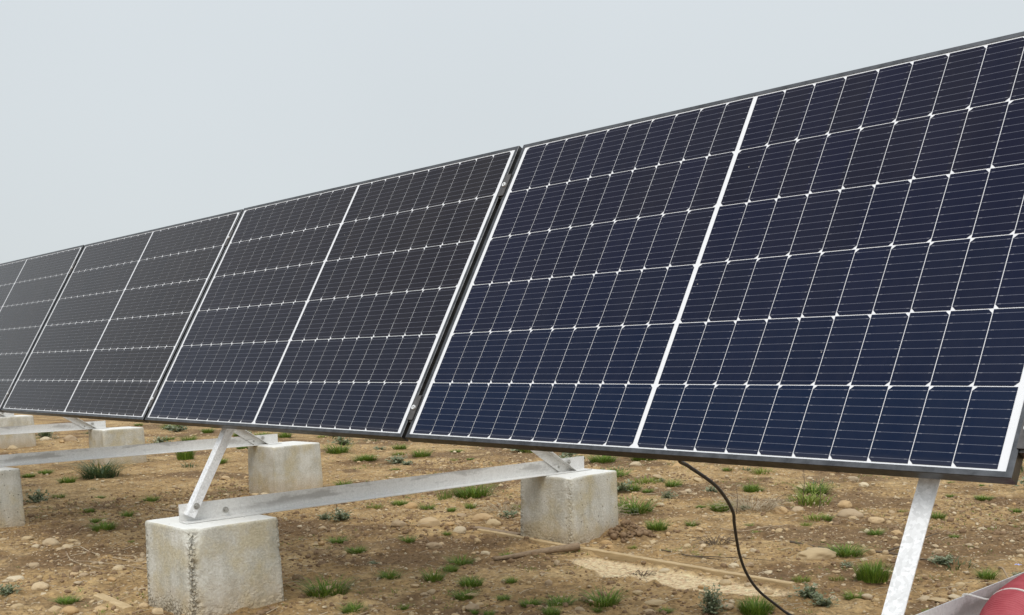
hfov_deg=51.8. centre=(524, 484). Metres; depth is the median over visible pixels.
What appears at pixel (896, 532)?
stone
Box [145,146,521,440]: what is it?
solar panel
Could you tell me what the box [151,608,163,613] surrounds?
stone
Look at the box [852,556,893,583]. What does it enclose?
grass tuft
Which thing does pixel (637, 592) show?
stone
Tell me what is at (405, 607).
grass tuft
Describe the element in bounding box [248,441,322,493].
concrete block
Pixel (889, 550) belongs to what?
twig
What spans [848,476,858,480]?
stone
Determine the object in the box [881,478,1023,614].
support frame
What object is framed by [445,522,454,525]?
stone
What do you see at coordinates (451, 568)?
grass tuft
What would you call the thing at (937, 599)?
stone
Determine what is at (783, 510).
stone
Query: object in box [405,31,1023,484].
solar panel
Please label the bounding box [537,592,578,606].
grass tuft
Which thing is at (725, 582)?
stone
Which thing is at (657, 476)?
stone
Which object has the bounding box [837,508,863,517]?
stone
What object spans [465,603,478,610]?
stone
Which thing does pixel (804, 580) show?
grass tuft
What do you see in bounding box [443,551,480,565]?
grass tuft
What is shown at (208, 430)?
grass tuft
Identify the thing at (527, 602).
grass tuft
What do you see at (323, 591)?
grass tuft
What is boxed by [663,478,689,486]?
grass tuft
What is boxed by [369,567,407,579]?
grass tuft
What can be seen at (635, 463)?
stone
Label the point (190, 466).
grass tuft
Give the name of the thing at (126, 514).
grass tuft
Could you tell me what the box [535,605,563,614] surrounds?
grass tuft
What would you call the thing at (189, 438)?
grass tuft
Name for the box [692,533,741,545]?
dry tuft
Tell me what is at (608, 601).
grass tuft
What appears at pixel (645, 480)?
grass tuft
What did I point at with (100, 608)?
stone
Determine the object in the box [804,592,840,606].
weed
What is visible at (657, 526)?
grass tuft
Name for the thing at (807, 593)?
weed
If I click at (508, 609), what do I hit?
soil clods
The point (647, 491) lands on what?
grass tuft
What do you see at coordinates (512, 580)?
grass tuft
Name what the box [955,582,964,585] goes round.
stone
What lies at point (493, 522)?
stone
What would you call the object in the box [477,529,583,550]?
wooden batten
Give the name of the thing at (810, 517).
grass tuft
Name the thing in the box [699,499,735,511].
grass tuft
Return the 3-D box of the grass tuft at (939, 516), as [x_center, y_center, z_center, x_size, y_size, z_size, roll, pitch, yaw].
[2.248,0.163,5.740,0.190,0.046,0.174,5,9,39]
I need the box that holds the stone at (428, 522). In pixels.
[417,517,439,527]
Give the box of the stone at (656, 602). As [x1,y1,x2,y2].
[644,599,665,605]
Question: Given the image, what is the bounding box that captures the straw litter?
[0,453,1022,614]
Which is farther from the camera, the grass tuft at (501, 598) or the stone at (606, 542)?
the stone at (606, 542)
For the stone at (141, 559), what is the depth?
5.00 m
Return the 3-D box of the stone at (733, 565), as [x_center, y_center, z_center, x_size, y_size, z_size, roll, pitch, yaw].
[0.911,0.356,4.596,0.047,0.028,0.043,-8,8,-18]
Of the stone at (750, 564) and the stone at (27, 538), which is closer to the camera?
the stone at (750, 564)
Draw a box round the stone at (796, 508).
[791,506,804,511]
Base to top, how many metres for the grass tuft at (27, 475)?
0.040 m
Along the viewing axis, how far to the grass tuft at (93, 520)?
6.32 m
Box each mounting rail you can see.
[4,387,1023,457]
[68,174,511,275]
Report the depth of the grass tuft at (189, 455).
10.09 m
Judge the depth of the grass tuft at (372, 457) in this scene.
9.73 m
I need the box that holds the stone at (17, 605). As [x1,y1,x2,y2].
[10,603,23,608]
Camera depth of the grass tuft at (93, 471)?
8.76 m
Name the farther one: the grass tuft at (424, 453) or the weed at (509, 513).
the grass tuft at (424, 453)
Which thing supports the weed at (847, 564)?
on the ground at (596, 567)
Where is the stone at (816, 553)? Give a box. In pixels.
[796,547,836,559]
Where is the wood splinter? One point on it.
(493, 529)
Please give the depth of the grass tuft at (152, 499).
7.20 m
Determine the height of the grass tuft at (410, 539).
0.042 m
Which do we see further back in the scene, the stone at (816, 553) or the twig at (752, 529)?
the twig at (752, 529)
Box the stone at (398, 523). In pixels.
[390,520,406,526]
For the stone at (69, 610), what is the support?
on the ground at (596, 567)
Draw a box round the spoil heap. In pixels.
[606,520,656,542]
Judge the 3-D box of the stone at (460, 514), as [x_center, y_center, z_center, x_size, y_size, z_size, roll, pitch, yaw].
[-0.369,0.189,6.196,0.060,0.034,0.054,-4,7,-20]
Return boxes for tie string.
[962,588,1023,599]
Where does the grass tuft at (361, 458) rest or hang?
on the ground at (596, 567)
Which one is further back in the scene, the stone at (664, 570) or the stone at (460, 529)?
the stone at (460, 529)
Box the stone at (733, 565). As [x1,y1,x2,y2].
[728,563,738,567]
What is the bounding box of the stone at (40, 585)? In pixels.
[31,582,48,589]
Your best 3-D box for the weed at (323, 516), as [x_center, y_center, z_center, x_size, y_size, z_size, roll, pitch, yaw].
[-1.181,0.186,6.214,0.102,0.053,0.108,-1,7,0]
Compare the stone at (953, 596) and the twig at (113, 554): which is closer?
the stone at (953, 596)
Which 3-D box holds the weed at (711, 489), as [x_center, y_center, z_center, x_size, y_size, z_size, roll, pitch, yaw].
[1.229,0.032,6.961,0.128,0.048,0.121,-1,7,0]
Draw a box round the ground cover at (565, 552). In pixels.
[23,447,1023,614]
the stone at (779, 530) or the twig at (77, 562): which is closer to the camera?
the twig at (77, 562)
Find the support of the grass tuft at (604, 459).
on the ground at (596, 567)
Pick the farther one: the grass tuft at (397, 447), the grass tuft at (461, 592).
the grass tuft at (397, 447)
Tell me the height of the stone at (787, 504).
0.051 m
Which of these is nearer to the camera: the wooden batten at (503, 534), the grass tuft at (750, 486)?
the wooden batten at (503, 534)
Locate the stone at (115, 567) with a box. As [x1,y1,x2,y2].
[112,565,124,569]
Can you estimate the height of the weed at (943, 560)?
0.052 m
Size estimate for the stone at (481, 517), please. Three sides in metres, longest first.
0.129 x 0.079 x 0.062 m
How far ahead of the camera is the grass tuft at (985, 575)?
4.30 m
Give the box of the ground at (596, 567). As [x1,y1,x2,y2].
[0,413,1023,614]
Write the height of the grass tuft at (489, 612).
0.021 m
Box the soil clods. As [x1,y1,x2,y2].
[0,456,1023,614]
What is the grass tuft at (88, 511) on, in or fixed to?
on the ground at (596, 567)
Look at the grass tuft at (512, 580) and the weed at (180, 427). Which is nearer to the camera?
the grass tuft at (512, 580)
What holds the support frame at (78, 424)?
on the concrete block at (114, 436)
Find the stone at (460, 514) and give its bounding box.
[457,513,465,516]
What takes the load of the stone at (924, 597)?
on the ground at (596, 567)
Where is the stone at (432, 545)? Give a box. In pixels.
[426,542,442,548]
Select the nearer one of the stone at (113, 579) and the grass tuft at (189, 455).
the stone at (113, 579)
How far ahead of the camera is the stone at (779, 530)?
5.40 m
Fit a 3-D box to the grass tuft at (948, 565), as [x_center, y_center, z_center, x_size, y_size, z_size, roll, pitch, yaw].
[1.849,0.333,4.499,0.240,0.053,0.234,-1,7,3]
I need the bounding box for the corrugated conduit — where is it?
[979,573,1023,614]
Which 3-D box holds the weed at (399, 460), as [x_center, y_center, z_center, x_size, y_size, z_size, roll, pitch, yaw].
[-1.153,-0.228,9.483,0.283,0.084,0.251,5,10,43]
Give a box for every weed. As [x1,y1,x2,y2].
[0,582,22,594]
[23,489,53,502]
[36,432,55,437]
[147,435,173,443]
[168,425,188,431]
[317,512,332,519]
[327,436,359,444]
[328,507,351,520]
[379,454,411,463]
[498,508,520,516]
[559,453,584,459]
[617,479,633,491]
[660,490,677,498]
[698,583,727,613]
[703,485,719,491]
[787,582,833,599]
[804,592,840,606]
[839,560,852,567]
[928,553,955,564]
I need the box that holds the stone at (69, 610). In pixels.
[60,606,78,614]
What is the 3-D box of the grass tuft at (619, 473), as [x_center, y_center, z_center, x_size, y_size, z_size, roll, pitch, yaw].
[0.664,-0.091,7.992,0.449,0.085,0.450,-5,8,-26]
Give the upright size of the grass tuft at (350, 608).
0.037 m
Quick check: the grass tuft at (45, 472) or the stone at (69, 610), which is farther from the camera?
the grass tuft at (45, 472)
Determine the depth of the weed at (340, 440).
11.56 m
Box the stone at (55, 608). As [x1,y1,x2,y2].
[48,605,62,612]
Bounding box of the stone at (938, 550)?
[934,549,942,552]
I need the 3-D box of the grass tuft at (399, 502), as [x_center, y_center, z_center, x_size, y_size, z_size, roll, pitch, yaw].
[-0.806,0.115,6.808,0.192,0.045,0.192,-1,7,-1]
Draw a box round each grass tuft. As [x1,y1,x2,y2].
[20,472,36,477]
[36,469,55,473]
[48,594,79,604]
[51,492,64,497]
[52,475,77,483]
[54,457,143,479]
[84,507,94,512]
[86,519,119,531]
[89,516,106,522]
[117,509,133,516]
[143,494,159,501]
[174,451,196,459]
[176,460,200,467]
[177,434,196,440]
[198,428,216,432]
[220,457,227,463]
[273,432,293,437]
[288,573,370,597]
[321,442,358,453]
[327,535,354,543]
[330,479,353,485]
[336,600,369,613]
[341,545,367,553]
[350,453,375,461]
[358,453,377,460]
[366,503,382,508]
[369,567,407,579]
[388,444,410,449]
[389,499,408,505]
[398,534,419,542]
[398,603,411,609]
[406,446,434,456]
[408,565,453,581]
[414,503,435,509]
[436,489,456,499]
[436,563,460,571]
[440,588,481,600]
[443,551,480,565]
[444,507,456,511]
[446,482,501,498]
[452,573,485,586]
[459,502,475,508]
[483,610,494,614]
[493,594,512,600]
[502,575,519,583]
[517,597,543,607]
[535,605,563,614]
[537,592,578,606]
[564,582,629,607]
[587,454,618,462]
[590,607,602,612]
[602,467,635,477]
[618,494,664,514]
[620,481,644,491]
[629,457,655,460]
[630,474,660,483]
[639,488,653,492]
[644,518,673,530]
[654,605,673,613]
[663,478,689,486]
[679,517,700,526]
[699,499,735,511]
[733,594,782,614]
[738,481,764,489]
[739,485,766,492]
[748,467,777,474]
[781,489,837,505]
[784,480,836,494]
[789,575,810,582]
[800,478,832,486]
[801,511,833,521]
[816,540,875,556]
[823,514,835,520]
[829,574,846,580]
[841,590,867,599]
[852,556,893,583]
[858,526,887,534]
[930,511,950,518]
[931,554,980,570]
[967,566,1002,579]
[971,493,996,500]
[1008,507,1021,512]
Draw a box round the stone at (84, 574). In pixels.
[79,572,87,576]
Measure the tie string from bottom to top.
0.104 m
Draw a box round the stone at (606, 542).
[600,540,611,544]
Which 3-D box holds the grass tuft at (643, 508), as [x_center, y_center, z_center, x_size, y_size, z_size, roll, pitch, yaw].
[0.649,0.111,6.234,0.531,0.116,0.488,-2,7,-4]
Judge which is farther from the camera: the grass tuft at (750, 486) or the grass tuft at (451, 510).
the grass tuft at (750, 486)
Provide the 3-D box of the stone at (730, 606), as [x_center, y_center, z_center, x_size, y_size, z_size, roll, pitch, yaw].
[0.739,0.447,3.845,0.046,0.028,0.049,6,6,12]
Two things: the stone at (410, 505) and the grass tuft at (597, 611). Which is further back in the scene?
the stone at (410, 505)
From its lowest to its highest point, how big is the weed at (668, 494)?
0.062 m
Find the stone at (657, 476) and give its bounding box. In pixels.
[653,474,661,478]
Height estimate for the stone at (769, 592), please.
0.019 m
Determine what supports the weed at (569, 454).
on the ground at (596, 567)
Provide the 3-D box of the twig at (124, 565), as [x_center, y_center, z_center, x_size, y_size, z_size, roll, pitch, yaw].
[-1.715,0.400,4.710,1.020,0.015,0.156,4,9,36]
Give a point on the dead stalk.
(820, 494)
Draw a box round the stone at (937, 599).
[927,597,949,602]
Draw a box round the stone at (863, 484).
[858,482,868,486]
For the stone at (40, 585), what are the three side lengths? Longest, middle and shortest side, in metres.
0.072 x 0.065 x 0.046 m
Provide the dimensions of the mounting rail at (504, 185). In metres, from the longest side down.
12.483 x 0.090 x 0.078 m
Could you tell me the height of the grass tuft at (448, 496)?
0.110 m
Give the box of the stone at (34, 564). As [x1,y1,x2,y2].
[28,562,39,567]
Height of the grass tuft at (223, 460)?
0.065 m
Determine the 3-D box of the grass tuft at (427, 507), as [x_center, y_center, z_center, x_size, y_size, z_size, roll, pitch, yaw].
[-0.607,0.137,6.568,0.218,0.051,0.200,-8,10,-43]
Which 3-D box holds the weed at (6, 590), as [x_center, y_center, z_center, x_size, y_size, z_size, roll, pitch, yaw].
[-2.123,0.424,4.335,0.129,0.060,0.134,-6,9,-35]
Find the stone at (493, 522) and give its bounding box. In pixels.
[486,519,500,526]
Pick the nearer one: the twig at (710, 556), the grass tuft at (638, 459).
the twig at (710, 556)
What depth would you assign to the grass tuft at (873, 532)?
5.30 m
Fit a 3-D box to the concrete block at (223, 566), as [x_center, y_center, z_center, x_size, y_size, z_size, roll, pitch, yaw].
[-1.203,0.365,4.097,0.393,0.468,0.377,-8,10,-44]
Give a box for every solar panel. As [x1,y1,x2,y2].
[0,245,84,412]
[1,209,242,422]
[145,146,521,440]
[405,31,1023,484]
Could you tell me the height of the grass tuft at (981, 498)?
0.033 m
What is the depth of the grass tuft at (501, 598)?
4.02 m
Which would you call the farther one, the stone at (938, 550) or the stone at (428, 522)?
the stone at (428, 522)
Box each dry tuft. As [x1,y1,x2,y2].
[477,501,520,512]
[618,503,639,517]
[632,570,655,576]
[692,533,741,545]
[709,491,794,512]
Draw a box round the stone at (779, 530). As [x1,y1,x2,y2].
[774,528,782,532]
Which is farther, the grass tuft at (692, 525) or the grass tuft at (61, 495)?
the grass tuft at (61, 495)
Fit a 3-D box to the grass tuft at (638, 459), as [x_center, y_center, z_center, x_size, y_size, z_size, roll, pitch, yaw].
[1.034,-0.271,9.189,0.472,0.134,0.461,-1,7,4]
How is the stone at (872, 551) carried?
on the ground at (596, 567)
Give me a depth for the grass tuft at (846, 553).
4.80 m
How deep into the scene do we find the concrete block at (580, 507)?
5.27 m
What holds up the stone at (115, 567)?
on the ground at (596, 567)
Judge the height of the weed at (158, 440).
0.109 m
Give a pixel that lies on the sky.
(119, 118)
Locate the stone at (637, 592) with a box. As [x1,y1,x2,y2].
[632,590,642,594]
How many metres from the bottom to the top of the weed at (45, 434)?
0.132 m
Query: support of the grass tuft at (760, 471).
on the ground at (596, 567)
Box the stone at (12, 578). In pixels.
[6,575,23,580]
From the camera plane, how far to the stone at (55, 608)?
4.04 m
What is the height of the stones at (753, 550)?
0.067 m
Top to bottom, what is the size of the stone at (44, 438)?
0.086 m
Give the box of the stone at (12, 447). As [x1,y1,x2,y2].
[7,445,17,449]
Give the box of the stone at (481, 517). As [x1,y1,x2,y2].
[472,513,493,520]
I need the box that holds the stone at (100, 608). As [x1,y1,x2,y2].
[94,606,107,610]
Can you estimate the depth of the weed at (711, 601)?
3.79 m
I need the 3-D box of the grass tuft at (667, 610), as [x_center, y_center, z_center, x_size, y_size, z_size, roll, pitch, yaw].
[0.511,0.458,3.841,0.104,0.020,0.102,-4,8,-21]
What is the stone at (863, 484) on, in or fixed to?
on the ground at (596, 567)
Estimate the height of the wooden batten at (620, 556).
0.037 m
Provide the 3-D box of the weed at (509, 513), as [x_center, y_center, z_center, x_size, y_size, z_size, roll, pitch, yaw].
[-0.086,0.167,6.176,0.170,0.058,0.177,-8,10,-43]
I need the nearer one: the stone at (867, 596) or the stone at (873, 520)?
the stone at (867, 596)
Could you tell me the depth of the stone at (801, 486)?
7.00 m
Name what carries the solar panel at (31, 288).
attached to the mounting rail at (1020, 443)
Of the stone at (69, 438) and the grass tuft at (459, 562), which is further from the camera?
the stone at (69, 438)
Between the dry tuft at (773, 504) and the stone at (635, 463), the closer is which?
the dry tuft at (773, 504)
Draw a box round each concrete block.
[0,415,35,448]
[0,467,24,527]
[88,426,146,464]
[145,514,283,614]
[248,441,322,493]
[520,469,618,543]
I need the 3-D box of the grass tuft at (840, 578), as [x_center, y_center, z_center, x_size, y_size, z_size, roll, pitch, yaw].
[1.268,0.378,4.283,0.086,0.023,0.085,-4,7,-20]
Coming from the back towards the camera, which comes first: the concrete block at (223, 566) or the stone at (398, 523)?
the stone at (398, 523)
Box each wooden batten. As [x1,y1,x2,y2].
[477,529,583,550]
[583,547,794,587]
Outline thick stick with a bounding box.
[493,542,579,560]
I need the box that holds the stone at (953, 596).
[948,594,959,599]
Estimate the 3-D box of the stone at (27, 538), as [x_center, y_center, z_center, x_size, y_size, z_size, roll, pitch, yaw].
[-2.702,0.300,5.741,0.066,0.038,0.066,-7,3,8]
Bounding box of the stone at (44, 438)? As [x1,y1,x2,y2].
[39,437,49,440]
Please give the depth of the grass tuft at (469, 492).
6.99 m
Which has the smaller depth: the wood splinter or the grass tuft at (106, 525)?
the wood splinter
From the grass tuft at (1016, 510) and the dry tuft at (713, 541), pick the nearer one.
the dry tuft at (713, 541)
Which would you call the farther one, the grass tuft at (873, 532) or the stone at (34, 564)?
the grass tuft at (873, 532)
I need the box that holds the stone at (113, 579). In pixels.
[107,577,115,581]
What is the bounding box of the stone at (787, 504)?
[782,502,794,507]
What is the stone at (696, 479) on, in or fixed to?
on the ground at (596, 567)
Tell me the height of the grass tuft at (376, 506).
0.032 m
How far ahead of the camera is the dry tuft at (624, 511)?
6.01 m
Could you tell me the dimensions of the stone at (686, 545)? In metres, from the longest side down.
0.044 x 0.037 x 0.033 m
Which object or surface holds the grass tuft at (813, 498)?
on the ground at (596, 567)
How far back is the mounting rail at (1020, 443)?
3.15 m
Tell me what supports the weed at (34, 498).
on the ground at (596, 567)
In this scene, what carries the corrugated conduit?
on the concrete block
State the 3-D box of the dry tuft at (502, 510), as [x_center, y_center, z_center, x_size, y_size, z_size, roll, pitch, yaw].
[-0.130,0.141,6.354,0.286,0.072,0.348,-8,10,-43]
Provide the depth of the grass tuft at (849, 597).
3.98 m
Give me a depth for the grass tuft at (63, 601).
4.23 m
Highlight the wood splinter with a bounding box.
[473,526,520,535]
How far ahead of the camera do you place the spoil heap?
5.30 m
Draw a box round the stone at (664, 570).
[658,568,669,572]
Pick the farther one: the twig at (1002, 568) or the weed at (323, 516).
the weed at (323, 516)
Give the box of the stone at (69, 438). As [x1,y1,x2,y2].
[63,435,77,441]
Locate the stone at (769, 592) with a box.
[764,590,773,594]
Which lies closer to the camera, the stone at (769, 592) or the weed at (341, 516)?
the stone at (769, 592)
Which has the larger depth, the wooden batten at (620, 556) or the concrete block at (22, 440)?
the concrete block at (22, 440)
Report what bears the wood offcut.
on the ground at (596, 567)
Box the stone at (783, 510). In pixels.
[773,506,787,513]
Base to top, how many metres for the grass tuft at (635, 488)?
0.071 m
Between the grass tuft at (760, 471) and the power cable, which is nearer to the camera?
the power cable
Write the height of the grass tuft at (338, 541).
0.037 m
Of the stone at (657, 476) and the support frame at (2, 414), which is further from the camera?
the support frame at (2, 414)
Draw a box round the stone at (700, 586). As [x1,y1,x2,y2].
[698,585,709,588]
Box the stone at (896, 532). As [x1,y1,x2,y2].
[890,530,902,534]
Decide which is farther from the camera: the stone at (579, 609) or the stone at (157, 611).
the stone at (157, 611)
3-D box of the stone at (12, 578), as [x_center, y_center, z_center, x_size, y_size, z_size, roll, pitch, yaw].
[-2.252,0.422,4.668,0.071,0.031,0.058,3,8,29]
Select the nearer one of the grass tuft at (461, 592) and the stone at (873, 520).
the grass tuft at (461, 592)
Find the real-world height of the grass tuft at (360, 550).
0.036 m
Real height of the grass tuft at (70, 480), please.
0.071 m
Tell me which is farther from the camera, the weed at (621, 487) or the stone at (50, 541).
the weed at (621, 487)
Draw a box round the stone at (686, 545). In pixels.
[683,544,691,547]
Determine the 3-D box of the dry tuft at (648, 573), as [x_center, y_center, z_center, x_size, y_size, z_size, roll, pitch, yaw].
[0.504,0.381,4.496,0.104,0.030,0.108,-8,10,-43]
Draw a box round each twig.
[66,551,97,567]
[80,546,144,562]
[87,561,146,578]
[661,549,773,560]
[719,525,784,531]
[789,533,937,560]
[990,566,1008,583]
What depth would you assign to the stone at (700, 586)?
4.22 m
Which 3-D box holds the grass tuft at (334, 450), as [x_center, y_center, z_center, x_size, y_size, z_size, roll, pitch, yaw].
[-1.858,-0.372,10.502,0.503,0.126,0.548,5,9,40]
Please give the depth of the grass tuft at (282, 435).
12.68 m
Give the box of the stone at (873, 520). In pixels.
[868,517,884,523]
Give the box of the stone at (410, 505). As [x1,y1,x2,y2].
[404,502,417,508]
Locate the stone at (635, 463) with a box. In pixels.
[629,461,641,465]
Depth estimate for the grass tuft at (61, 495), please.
7.54 m
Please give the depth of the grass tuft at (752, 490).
7.02 m
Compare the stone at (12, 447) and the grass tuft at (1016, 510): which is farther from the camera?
the stone at (12, 447)
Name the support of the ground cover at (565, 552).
on the ground at (596, 567)
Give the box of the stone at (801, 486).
[792,484,806,491]
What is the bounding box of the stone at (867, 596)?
[861,594,872,599]
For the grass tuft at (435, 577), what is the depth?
4.45 m
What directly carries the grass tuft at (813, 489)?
on the ground at (596, 567)
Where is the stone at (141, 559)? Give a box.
[137,558,145,561]
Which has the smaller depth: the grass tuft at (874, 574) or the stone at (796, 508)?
the grass tuft at (874, 574)
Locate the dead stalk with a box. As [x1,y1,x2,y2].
[815,480,820,510]
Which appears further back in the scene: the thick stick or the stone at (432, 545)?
the stone at (432, 545)
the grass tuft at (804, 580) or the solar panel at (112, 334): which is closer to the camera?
the grass tuft at (804, 580)
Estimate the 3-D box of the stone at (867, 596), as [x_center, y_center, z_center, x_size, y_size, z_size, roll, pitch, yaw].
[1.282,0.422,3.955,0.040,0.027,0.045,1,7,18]
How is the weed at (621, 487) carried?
on the ground at (596, 567)
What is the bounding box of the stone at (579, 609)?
[574,607,584,610]
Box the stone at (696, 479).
[693,477,701,481]
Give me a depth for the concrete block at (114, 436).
9.79 m
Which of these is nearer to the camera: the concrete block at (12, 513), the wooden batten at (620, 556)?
the wooden batten at (620, 556)
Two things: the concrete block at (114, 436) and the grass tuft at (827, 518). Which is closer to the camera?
the grass tuft at (827, 518)
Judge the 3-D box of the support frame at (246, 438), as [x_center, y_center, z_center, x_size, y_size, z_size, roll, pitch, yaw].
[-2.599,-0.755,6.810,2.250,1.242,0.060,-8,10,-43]
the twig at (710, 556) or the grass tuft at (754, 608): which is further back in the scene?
the twig at (710, 556)
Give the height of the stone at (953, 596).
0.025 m
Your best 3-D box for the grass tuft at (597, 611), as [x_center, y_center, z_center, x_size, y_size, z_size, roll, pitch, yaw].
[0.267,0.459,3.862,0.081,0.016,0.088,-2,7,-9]
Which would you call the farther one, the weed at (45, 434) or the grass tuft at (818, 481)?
the weed at (45, 434)
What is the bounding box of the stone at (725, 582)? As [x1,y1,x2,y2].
[718,579,731,585]
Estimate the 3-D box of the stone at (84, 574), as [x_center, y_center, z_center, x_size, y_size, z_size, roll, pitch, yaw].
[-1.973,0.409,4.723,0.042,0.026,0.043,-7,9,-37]
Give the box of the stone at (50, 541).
[42,538,59,546]
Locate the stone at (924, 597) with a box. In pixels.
[916,595,929,600]
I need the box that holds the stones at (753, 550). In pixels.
[0,441,1023,614]
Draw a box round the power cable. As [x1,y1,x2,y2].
[678,461,792,614]
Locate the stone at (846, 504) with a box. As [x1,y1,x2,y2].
[837,500,851,508]
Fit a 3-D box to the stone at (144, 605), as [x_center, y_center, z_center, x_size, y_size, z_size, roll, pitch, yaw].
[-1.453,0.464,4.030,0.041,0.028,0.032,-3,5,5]
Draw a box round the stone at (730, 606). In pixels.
[723,603,733,609]
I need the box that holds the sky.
[0,0,1023,263]
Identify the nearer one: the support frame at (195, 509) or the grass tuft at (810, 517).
the support frame at (195, 509)
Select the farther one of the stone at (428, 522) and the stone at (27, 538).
the stone at (428, 522)
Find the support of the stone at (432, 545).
on the ground at (596, 567)
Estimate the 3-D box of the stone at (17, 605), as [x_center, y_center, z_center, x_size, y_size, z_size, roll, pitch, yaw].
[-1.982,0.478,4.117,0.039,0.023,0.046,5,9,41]
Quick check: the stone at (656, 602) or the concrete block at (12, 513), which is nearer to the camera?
the stone at (656, 602)
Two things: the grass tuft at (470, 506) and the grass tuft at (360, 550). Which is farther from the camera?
the grass tuft at (470, 506)
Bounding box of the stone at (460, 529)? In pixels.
[453,526,465,533]
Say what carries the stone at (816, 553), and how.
on the ground at (596, 567)
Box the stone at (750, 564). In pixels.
[745,562,753,567]
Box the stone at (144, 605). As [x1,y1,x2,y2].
[139,602,149,607]
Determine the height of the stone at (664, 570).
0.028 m
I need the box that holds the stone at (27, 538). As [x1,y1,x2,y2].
[21,536,33,539]
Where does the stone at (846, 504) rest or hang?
on the ground at (596, 567)
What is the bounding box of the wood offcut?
[94,593,133,612]
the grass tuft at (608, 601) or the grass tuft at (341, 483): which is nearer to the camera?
the grass tuft at (608, 601)
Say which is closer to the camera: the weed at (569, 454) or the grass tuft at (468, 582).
the grass tuft at (468, 582)
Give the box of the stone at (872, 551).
[864,549,875,553]
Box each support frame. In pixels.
[0,412,13,416]
[0,417,105,434]
[0,429,280,466]
[178,428,591,523]
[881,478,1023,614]

